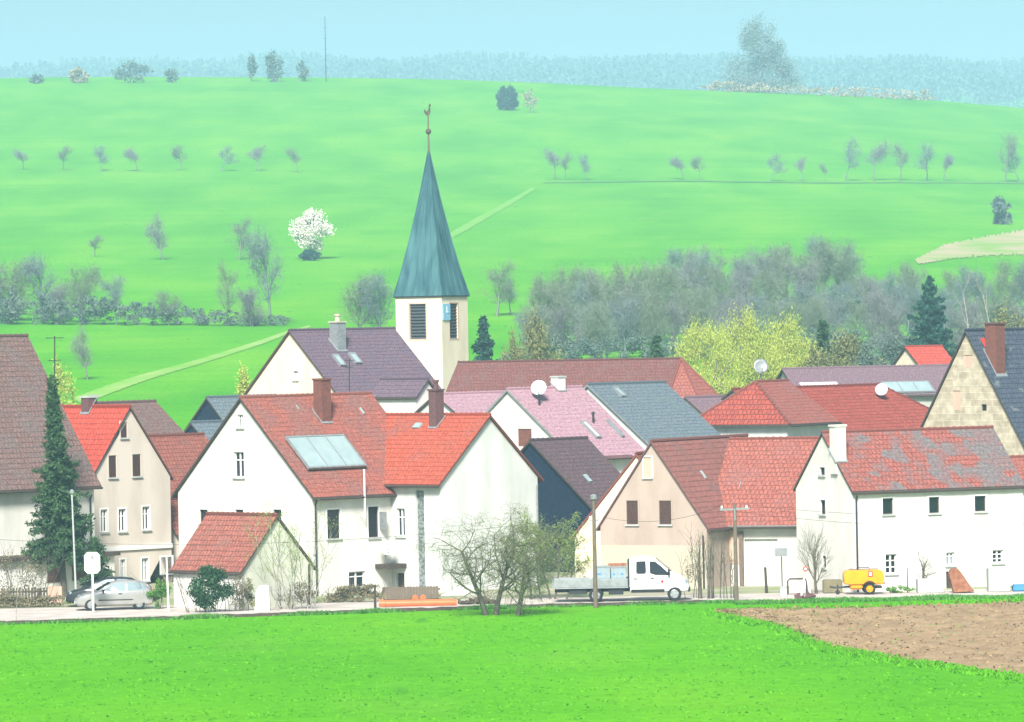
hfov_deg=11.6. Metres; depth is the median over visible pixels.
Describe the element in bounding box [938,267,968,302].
bare tree
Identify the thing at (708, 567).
sapling thicket
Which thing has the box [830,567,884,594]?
compressor trailer
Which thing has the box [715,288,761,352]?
bare tree
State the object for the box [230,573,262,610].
shrub
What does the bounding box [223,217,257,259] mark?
bare tree
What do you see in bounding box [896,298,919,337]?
bare tree
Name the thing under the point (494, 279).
bare tree
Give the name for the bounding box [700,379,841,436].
hip house
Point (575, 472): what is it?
slate barn
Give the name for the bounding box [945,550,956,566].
window
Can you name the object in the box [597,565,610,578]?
crate
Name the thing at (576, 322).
bare tree
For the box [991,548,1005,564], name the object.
window
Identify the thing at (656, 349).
conifer
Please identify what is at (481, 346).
conifer
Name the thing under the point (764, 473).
red barn
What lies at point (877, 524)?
overhead wire
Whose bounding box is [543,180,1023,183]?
terrace
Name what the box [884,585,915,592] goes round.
shrub
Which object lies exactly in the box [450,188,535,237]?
path
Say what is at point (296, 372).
window
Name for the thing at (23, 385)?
farmhouse
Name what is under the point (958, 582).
rusty sheet
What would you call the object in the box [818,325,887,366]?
olive tree
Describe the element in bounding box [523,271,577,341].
bare tree
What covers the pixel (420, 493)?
stair window
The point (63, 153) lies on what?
bare tree
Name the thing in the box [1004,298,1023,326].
bare tree
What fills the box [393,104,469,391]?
church tower
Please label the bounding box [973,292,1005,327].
bare tree
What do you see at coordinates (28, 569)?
shrub
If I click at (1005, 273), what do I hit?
bare tree
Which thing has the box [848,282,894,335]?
bare tree
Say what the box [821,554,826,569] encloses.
window
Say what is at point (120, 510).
window
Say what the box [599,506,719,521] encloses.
overhead wire
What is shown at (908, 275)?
bare tree
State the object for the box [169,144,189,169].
bare tree
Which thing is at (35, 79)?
crest bush
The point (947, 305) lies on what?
bare tree
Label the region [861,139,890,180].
bare tree
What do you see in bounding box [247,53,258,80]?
crest bush
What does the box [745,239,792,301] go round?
bare tree
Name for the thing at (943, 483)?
long white house
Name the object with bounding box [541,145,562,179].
bare tree
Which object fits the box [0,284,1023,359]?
undergrowth
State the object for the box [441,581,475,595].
ramp wall
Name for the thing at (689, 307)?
bare tree
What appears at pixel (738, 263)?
bare tree
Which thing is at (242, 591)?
shrub
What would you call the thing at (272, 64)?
crest bush
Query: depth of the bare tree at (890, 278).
589.97 m
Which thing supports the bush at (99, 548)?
on the yard at (754, 589)
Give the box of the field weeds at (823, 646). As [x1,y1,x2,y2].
[703,596,1023,680]
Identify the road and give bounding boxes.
[0,588,1023,620]
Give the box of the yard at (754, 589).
[0,574,1011,608]
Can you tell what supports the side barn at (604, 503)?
on the yard at (754, 589)
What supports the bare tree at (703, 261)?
on the ground at (356, 173)
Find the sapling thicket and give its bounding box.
[693,524,733,598]
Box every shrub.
[0,542,72,601]
[134,576,171,608]
[168,562,236,612]
[222,570,252,611]
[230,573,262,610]
[270,579,323,608]
[298,248,321,260]
[677,527,712,597]
[846,339,882,365]
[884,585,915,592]
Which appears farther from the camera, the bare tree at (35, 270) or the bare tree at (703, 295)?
the bare tree at (35, 270)
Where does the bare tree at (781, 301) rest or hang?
on the ground at (356, 173)
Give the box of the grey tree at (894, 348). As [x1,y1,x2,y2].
[866,333,912,365]
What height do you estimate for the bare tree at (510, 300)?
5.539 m
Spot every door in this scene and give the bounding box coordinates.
[398,573,404,586]
[745,539,777,585]
[946,571,950,587]
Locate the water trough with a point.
(1017, 587)
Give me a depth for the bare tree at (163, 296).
620.73 m
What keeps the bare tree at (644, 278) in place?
on the ground at (356, 173)
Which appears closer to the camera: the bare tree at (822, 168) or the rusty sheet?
the rusty sheet
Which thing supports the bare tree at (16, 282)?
on the ground at (356, 173)
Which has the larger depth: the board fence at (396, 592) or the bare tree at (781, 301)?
the bare tree at (781, 301)
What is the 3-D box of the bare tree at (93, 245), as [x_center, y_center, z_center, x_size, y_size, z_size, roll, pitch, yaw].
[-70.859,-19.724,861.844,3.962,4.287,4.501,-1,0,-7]
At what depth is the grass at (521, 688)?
206.22 m
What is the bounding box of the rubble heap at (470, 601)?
[458,596,495,604]
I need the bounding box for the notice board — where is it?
[775,548,786,585]
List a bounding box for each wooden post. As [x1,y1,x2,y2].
[374,585,376,608]
[764,567,767,592]
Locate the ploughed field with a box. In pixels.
[730,600,1023,673]
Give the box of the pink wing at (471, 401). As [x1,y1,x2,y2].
[414,390,504,412]
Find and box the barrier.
[787,578,807,594]
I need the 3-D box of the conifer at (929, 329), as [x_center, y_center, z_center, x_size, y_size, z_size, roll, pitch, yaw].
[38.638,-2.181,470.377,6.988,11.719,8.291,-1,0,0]
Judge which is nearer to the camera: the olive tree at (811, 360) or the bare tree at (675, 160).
the olive tree at (811, 360)
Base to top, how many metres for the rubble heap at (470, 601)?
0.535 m
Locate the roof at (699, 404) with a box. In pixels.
[684,394,725,413]
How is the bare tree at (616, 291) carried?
on the ground at (356, 173)
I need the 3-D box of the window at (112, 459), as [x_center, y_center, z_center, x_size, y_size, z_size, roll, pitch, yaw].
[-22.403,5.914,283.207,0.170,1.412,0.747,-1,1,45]
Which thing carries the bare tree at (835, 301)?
on the ground at (356, 173)
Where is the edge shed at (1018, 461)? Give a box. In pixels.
[1009,455,1023,527]
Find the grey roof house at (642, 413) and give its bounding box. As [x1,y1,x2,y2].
[584,380,720,449]
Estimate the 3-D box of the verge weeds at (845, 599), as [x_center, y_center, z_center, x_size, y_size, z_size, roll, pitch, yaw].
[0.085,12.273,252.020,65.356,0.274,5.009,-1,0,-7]
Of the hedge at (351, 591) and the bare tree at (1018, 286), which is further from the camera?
the bare tree at (1018, 286)
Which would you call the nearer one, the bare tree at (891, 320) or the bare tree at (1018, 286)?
the bare tree at (891, 320)
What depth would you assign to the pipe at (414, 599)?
256.87 m
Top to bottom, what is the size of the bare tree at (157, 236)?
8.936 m
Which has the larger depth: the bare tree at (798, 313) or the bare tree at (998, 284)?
the bare tree at (998, 284)
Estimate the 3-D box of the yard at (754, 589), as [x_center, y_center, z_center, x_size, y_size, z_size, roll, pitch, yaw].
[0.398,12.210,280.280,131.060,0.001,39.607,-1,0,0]
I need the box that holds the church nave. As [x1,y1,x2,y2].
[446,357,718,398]
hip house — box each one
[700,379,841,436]
[721,383,928,429]
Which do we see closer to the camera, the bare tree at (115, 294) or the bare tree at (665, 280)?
the bare tree at (665, 280)
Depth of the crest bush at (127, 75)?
1598.15 m
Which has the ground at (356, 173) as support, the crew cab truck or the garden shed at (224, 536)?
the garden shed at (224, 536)
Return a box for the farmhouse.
[0,333,120,596]
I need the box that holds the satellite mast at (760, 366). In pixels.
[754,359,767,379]
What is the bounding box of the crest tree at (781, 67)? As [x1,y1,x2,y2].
[714,11,808,92]
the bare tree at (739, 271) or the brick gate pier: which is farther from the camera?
the bare tree at (739, 271)
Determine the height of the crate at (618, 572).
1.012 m
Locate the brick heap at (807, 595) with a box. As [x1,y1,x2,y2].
[794,592,815,598]
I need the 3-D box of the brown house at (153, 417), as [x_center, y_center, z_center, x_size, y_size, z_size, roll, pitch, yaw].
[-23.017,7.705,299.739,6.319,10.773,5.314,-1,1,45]
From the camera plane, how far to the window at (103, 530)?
282.80 m
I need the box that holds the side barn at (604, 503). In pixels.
[572,451,643,577]
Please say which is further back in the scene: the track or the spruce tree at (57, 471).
the track
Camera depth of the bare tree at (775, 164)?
1172.79 m
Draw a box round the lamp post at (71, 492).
[69,489,76,588]
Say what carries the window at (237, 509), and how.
in the white house at (302, 453)
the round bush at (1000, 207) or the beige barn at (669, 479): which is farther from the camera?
the round bush at (1000, 207)
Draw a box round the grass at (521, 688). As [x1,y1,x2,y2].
[0,608,1023,721]
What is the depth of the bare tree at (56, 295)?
634.18 m
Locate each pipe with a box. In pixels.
[379,599,435,606]
[381,599,456,606]
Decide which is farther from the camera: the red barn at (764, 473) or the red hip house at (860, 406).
the red hip house at (860, 406)
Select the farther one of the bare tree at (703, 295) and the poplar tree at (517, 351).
the bare tree at (703, 295)
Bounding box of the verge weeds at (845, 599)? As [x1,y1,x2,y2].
[0,593,1023,624]
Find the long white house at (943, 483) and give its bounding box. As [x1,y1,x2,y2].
[793,424,1023,591]
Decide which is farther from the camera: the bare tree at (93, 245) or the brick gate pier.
the bare tree at (93, 245)
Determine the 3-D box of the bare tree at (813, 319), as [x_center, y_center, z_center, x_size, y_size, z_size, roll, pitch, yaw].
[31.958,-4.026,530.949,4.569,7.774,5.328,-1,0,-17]
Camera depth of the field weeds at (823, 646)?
220.14 m
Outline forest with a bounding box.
[0,49,1023,107]
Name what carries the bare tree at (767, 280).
on the ground at (356, 173)
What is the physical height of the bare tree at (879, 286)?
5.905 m
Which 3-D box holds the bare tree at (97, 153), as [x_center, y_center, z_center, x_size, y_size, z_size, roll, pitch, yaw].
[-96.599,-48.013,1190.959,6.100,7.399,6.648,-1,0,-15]
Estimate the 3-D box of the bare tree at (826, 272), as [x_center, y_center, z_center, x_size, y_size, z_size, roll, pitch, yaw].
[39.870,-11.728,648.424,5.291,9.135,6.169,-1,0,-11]
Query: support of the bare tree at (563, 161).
on the ground at (356, 173)
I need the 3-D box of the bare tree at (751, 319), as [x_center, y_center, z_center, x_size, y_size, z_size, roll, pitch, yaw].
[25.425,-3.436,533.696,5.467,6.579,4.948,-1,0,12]
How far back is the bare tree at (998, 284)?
599.72 m
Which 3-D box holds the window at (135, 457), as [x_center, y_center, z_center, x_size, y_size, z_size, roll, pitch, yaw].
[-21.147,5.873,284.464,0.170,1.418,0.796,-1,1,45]
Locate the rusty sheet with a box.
[948,568,973,592]
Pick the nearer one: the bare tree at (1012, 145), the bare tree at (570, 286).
the bare tree at (570, 286)
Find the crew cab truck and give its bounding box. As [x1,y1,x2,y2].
[552,555,689,601]
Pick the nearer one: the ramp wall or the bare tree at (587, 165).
the ramp wall
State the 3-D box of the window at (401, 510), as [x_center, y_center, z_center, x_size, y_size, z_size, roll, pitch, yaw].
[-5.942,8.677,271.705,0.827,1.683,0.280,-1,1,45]
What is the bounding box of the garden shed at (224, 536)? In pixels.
[168,511,316,608]
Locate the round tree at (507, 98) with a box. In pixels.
[495,85,518,110]
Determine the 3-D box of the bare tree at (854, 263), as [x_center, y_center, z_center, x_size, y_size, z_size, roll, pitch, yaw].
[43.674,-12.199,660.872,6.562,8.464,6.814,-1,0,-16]
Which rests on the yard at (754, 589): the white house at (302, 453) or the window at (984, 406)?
the white house at (302, 453)
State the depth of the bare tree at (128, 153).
1188.12 m
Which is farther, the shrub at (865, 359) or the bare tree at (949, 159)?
the bare tree at (949, 159)
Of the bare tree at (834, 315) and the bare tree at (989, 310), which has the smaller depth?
the bare tree at (989, 310)
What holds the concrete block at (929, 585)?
on the road
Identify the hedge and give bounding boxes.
[0,588,70,607]
[318,580,389,602]
[700,80,935,100]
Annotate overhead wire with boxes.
[13,516,588,544]
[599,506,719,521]
[737,511,1015,525]
[748,505,1016,515]
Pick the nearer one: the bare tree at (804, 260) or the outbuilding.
the outbuilding
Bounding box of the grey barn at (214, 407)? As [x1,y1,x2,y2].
[185,393,275,428]
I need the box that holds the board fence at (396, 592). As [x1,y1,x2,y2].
[382,586,440,599]
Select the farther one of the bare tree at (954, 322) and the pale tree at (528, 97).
the pale tree at (528, 97)
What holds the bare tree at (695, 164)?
on the ground at (356, 173)
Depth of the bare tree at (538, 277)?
585.58 m
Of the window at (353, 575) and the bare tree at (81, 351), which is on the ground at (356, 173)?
the bare tree at (81, 351)
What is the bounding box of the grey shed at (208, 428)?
[184,419,222,440]
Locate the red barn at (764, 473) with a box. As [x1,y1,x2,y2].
[718,436,818,585]
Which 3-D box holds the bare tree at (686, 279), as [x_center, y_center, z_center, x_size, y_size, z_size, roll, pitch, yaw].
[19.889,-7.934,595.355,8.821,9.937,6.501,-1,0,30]
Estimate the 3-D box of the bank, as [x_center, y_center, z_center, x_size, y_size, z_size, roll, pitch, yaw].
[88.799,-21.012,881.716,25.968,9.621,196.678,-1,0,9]
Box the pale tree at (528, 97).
[518,88,538,112]
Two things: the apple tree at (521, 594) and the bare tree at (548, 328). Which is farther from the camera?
the bare tree at (548, 328)
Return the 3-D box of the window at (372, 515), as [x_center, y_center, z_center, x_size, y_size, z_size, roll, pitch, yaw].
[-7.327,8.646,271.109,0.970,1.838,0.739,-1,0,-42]
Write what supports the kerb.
on the ground at (356, 173)
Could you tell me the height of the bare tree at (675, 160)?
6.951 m
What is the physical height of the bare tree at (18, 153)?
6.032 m
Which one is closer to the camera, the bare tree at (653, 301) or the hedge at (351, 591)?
the hedge at (351, 591)
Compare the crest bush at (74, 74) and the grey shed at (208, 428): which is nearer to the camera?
the grey shed at (208, 428)
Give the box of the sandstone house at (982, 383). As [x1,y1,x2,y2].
[920,322,1023,454]
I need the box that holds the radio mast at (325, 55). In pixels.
[323,27,326,81]
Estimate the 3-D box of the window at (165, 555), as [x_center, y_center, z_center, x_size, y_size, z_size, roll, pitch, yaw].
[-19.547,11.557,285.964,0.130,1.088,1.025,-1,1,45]
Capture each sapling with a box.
[11,554,18,619]
[243,496,298,610]
[265,516,309,609]
[275,499,348,608]
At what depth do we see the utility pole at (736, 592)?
254.19 m
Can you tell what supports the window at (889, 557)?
in the long white house at (943, 483)
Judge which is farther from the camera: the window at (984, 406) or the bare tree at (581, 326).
the bare tree at (581, 326)
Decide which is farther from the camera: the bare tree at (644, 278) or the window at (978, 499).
the bare tree at (644, 278)
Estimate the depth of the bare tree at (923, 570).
260.99 m
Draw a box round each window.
[100,508,109,533]
[107,454,118,478]
[117,507,127,532]
[119,420,128,438]
[119,558,126,576]
[131,452,142,477]
[141,505,151,531]
[141,556,150,581]
[160,555,173,574]
[198,508,208,524]
[232,450,244,478]
[234,508,244,511]
[235,413,244,428]
[272,508,282,520]
[292,370,298,380]
[326,507,342,540]
[347,569,366,587]
[367,505,386,538]
[395,507,406,537]
[417,490,425,586]
[518,429,531,446]
[625,499,639,525]
[642,456,652,478]
[657,499,672,525]
[818,465,825,476]
[818,498,826,515]
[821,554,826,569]
[881,496,895,515]
[884,552,898,575]
[927,495,941,514]
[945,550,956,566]
[953,391,960,409]
[964,355,971,366]
[973,494,987,512]
[982,404,986,410]
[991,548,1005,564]
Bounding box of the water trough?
[1012,584,1023,591]
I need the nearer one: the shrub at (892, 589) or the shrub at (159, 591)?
the shrub at (159, 591)
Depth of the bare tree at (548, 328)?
534.63 m
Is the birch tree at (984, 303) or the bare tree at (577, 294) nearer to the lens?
the birch tree at (984, 303)
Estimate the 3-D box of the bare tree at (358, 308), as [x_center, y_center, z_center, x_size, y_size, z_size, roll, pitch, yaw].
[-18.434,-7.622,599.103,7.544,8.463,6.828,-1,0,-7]
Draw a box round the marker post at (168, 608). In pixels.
[166,557,169,610]
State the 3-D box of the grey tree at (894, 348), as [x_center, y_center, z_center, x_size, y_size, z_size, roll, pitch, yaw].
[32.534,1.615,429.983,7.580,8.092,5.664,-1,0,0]
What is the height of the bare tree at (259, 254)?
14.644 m
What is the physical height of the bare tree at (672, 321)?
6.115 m
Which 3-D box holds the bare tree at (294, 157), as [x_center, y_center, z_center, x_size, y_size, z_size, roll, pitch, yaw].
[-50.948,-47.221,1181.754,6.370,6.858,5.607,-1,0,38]
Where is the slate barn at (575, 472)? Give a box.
[520,436,619,572]
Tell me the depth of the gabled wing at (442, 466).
271.77 m
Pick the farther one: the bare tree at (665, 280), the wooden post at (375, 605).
the bare tree at (665, 280)
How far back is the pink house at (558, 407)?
311.98 m
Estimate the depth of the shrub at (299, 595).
256.24 m
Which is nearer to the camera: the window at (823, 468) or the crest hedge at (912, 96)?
the window at (823, 468)
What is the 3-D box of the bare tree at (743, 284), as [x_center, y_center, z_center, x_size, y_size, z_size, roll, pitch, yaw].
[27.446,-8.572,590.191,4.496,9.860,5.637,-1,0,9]
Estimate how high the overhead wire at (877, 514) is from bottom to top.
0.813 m
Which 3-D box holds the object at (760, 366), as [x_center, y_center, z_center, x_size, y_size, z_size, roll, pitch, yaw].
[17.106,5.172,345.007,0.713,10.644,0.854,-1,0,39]
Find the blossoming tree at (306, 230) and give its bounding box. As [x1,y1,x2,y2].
[288,207,336,251]
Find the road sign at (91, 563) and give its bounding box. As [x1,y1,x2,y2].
[84,552,99,612]
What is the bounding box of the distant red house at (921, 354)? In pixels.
[892,344,951,364]
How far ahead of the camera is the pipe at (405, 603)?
256.36 m
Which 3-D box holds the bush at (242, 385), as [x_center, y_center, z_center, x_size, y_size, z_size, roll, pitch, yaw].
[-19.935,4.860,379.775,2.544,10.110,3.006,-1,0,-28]
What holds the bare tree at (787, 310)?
on the ground at (356, 173)
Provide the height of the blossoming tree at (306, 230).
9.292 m
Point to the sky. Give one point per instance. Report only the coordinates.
(30, 30)
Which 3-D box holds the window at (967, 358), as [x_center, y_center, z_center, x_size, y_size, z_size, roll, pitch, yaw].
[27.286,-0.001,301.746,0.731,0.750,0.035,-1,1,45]
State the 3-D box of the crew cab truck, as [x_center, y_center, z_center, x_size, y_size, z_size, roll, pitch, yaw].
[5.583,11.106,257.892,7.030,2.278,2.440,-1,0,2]
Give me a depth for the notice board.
261.27 m
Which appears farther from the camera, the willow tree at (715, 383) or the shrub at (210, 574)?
the willow tree at (715, 383)
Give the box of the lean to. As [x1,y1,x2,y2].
[171,498,178,580]
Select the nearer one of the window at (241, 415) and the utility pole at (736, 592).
the utility pole at (736, 592)
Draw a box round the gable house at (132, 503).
[62,395,173,582]
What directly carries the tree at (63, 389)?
on the ground at (356, 173)
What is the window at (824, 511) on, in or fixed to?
in the long white house at (943, 483)
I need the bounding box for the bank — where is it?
[915,229,1023,263]
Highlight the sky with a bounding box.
[0,0,1023,81]
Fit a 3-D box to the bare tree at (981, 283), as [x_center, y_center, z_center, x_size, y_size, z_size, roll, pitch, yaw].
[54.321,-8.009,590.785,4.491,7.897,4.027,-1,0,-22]
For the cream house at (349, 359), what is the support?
on the ground at (356, 173)
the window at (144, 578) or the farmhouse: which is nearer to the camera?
the farmhouse
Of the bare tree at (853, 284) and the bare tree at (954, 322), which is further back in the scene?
the bare tree at (853, 284)
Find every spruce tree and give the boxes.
[20,374,103,596]
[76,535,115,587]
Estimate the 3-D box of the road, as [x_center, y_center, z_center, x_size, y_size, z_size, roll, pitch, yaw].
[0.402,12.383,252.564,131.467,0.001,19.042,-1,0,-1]
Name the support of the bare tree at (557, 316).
on the ground at (356, 173)
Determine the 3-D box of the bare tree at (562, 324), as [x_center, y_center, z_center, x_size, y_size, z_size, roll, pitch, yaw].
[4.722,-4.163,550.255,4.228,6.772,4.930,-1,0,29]
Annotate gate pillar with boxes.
[255,585,269,610]
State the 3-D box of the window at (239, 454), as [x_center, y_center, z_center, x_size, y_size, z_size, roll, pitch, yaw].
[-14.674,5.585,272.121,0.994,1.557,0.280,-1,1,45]
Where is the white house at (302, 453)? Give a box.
[171,378,406,595]
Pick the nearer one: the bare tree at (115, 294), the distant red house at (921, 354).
the distant red house at (921, 354)
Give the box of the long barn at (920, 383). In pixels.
[776,364,948,406]
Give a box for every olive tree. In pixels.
[801,341,829,366]
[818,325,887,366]
[978,299,1023,327]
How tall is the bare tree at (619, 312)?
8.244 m
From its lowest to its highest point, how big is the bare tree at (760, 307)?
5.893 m
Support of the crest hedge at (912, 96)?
on the ground at (356, 173)
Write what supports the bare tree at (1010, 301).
on the ground at (356, 173)
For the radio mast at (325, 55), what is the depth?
1618.20 m
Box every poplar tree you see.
[498,324,523,359]
[516,300,566,359]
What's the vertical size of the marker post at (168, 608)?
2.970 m
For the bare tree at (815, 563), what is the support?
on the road
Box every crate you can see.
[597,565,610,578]
[611,566,626,578]
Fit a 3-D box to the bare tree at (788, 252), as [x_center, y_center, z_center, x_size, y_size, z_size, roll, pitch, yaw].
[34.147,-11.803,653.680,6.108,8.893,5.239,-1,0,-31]
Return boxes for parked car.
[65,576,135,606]
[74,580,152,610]
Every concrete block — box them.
[916,578,943,592]
[986,567,1009,591]
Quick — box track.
[74,325,310,402]
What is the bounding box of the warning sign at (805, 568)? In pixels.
[801,566,810,594]
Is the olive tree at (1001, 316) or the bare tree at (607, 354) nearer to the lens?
the olive tree at (1001, 316)
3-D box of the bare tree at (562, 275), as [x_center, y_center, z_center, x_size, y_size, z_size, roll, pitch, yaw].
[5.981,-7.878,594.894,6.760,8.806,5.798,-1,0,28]
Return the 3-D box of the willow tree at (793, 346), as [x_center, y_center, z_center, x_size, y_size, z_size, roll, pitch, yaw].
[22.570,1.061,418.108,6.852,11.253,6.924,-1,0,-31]
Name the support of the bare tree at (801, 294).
on the ground at (356, 173)
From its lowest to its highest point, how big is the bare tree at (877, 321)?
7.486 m
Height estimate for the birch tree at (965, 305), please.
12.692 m
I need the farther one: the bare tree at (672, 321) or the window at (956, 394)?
the bare tree at (672, 321)
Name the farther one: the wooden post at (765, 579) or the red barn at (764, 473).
the red barn at (764, 473)
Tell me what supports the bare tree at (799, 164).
on the ground at (356, 173)
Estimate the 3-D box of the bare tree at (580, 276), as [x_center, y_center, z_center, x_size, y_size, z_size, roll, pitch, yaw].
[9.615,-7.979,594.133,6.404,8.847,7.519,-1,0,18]
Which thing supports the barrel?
on the crew cab truck
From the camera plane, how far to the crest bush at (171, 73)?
1604.45 m
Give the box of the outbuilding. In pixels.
[148,432,208,495]
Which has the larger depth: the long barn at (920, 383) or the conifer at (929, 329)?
the conifer at (929, 329)
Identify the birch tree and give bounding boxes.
[953,269,976,327]
[973,276,990,324]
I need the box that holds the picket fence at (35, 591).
[1,587,47,602]
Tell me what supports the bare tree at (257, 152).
on the ground at (356, 173)
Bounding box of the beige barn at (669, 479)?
[596,433,748,588]
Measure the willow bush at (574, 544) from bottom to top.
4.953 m
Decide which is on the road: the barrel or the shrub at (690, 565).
the shrub at (690, 565)
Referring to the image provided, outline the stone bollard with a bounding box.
[780,586,786,596]
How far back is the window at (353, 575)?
270.51 m
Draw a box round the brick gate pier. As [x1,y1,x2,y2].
[48,586,62,603]
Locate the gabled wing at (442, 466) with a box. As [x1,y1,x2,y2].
[384,380,543,592]
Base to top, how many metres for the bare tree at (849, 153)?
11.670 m
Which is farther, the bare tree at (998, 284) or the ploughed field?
the bare tree at (998, 284)
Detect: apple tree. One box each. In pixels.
[410,499,567,614]
[469,525,570,616]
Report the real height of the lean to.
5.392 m
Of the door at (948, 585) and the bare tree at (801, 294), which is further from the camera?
the bare tree at (801, 294)
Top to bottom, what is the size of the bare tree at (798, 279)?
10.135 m
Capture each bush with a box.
[28,74,43,83]
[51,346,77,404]
[68,66,89,82]
[110,60,153,82]
[164,68,178,82]
[233,360,249,394]
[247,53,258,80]
[263,49,284,81]
[295,60,309,80]
[494,505,592,599]
[990,196,1013,224]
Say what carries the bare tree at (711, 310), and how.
on the ground at (356, 173)
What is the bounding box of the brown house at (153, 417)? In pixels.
[97,399,184,434]
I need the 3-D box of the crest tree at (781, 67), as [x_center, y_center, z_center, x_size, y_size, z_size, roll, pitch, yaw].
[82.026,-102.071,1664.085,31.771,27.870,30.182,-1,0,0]
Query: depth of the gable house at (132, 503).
284.43 m
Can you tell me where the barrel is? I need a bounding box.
[608,563,626,575]
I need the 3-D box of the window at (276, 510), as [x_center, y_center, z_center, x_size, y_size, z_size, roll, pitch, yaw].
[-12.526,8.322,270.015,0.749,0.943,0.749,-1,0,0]
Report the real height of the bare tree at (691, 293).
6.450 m
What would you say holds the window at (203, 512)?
in the white house at (302, 453)
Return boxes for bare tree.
[0,255,11,298]
[0,255,38,320]
[11,147,31,169]
[17,242,60,321]
[38,282,72,321]
[51,259,105,322]
[55,144,75,169]
[69,320,94,379]
[85,235,105,256]
[92,144,111,171]
[95,271,128,324]
[121,145,140,171]
[143,214,171,259]
[148,287,184,324]
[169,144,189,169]
[213,256,241,325]
[217,144,242,171]
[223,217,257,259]
[232,282,272,326]
[240,212,287,324]
[245,144,265,171]
[283,145,305,172]
[327,270,387,326]
[353,266,395,326]
[475,255,522,315]
[496,275,521,314]
[507,298,547,349]
[513,300,558,341]
[522,270,562,312]
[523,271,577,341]
[533,299,570,351]
[539,258,585,319]
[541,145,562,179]
[541,275,576,320]
[550,295,572,348]
[556,273,601,335]
[559,150,573,179]
[562,276,600,330]
[566,299,596,355]
[569,294,624,357]
[570,261,607,307]
[570,300,586,344]
[572,295,617,356]
[577,152,593,179]
[577,263,643,351]
[597,274,636,333]
[600,273,617,306]
[603,285,645,357]
[608,253,661,312]
[610,285,648,348]
[615,283,663,350]
[624,258,670,322]
[628,260,660,297]
[637,300,674,347]
[639,251,692,341]
[652,253,713,317]
[656,289,691,354]
[661,300,687,340]
[662,242,689,282]
[668,155,689,179]
[669,280,698,325]
[675,241,712,289]
[677,288,719,343]
[684,258,719,297]
[686,243,721,306]
[686,283,721,329]
[688,155,705,179]
[701,258,745,315]
[702,300,721,336]
[711,284,755,350]
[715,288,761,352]
[721,249,762,307]
[727,255,762,294]
[730,248,759,321]
[735,307,766,328]
[739,256,788,322]
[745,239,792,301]
[746,289,768,323]
[751,296,799,348]
[760,241,807,301]
[760,294,795,337]
[762,237,796,292]
[765,153,792,180]
[780,252,834,326]
[786,299,813,335]
[787,523,832,593]
[789,276,825,321]
[791,245,824,305]
[792,155,808,179]
[796,288,832,345]
[798,232,839,289]
[807,239,839,294]
[810,294,843,342]
[813,235,870,296]
[817,276,854,331]
[818,162,828,180]
[832,239,866,289]
[837,278,854,299]
[840,271,867,308]
[842,134,864,180]
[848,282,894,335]
[850,268,881,316]
[859,283,901,339]
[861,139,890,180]
[865,297,912,360]
[868,277,889,309]
[873,265,908,320]
[886,258,922,309]
[889,143,910,180]
[896,276,922,337]
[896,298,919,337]
[899,266,928,304]
[908,542,947,577]
[911,141,936,180]
[933,282,956,310]
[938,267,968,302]
[940,291,958,327]
[941,151,955,180]
[943,300,983,350]
[949,261,977,308]
[953,290,985,331]
[964,261,995,306]
[965,270,994,301]
[969,299,987,326]
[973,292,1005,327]
[984,272,1012,304]
[989,256,1023,304]
[996,129,1021,181]
[996,286,1022,327]
[1000,149,1022,181]
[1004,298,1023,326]
[1006,258,1023,305]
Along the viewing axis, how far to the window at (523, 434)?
311.05 m
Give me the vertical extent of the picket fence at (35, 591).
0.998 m
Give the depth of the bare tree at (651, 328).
538.47 m
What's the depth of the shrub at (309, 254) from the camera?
836.68 m
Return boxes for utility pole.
[589,494,598,607]
[720,504,749,601]
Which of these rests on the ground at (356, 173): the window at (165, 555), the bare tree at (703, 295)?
the bare tree at (703, 295)
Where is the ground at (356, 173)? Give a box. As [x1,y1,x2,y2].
[0,77,1023,721]
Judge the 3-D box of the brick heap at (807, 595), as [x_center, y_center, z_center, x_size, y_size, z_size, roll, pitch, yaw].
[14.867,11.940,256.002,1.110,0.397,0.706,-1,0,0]
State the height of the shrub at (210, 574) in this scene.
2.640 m
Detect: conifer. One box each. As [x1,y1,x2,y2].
[470,315,498,360]
[649,335,664,357]
[815,319,831,364]
[903,275,956,357]
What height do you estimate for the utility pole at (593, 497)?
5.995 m
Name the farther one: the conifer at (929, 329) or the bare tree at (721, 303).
the bare tree at (721, 303)
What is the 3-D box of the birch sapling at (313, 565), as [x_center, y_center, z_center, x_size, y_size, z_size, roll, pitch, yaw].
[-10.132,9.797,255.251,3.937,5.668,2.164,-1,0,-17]
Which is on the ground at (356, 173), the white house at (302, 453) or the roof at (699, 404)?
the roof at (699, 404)
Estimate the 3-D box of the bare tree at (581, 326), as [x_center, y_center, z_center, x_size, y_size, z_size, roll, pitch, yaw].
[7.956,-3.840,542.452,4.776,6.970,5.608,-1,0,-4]
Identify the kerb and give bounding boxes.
[0,600,705,623]
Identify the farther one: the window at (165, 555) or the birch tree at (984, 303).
the birch tree at (984, 303)
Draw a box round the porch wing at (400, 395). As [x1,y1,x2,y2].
[372,377,432,412]
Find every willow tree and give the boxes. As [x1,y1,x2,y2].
[666,311,748,394]
[705,304,791,389]
[753,306,820,378]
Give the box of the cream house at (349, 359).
[243,314,441,394]
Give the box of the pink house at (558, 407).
[486,376,644,472]

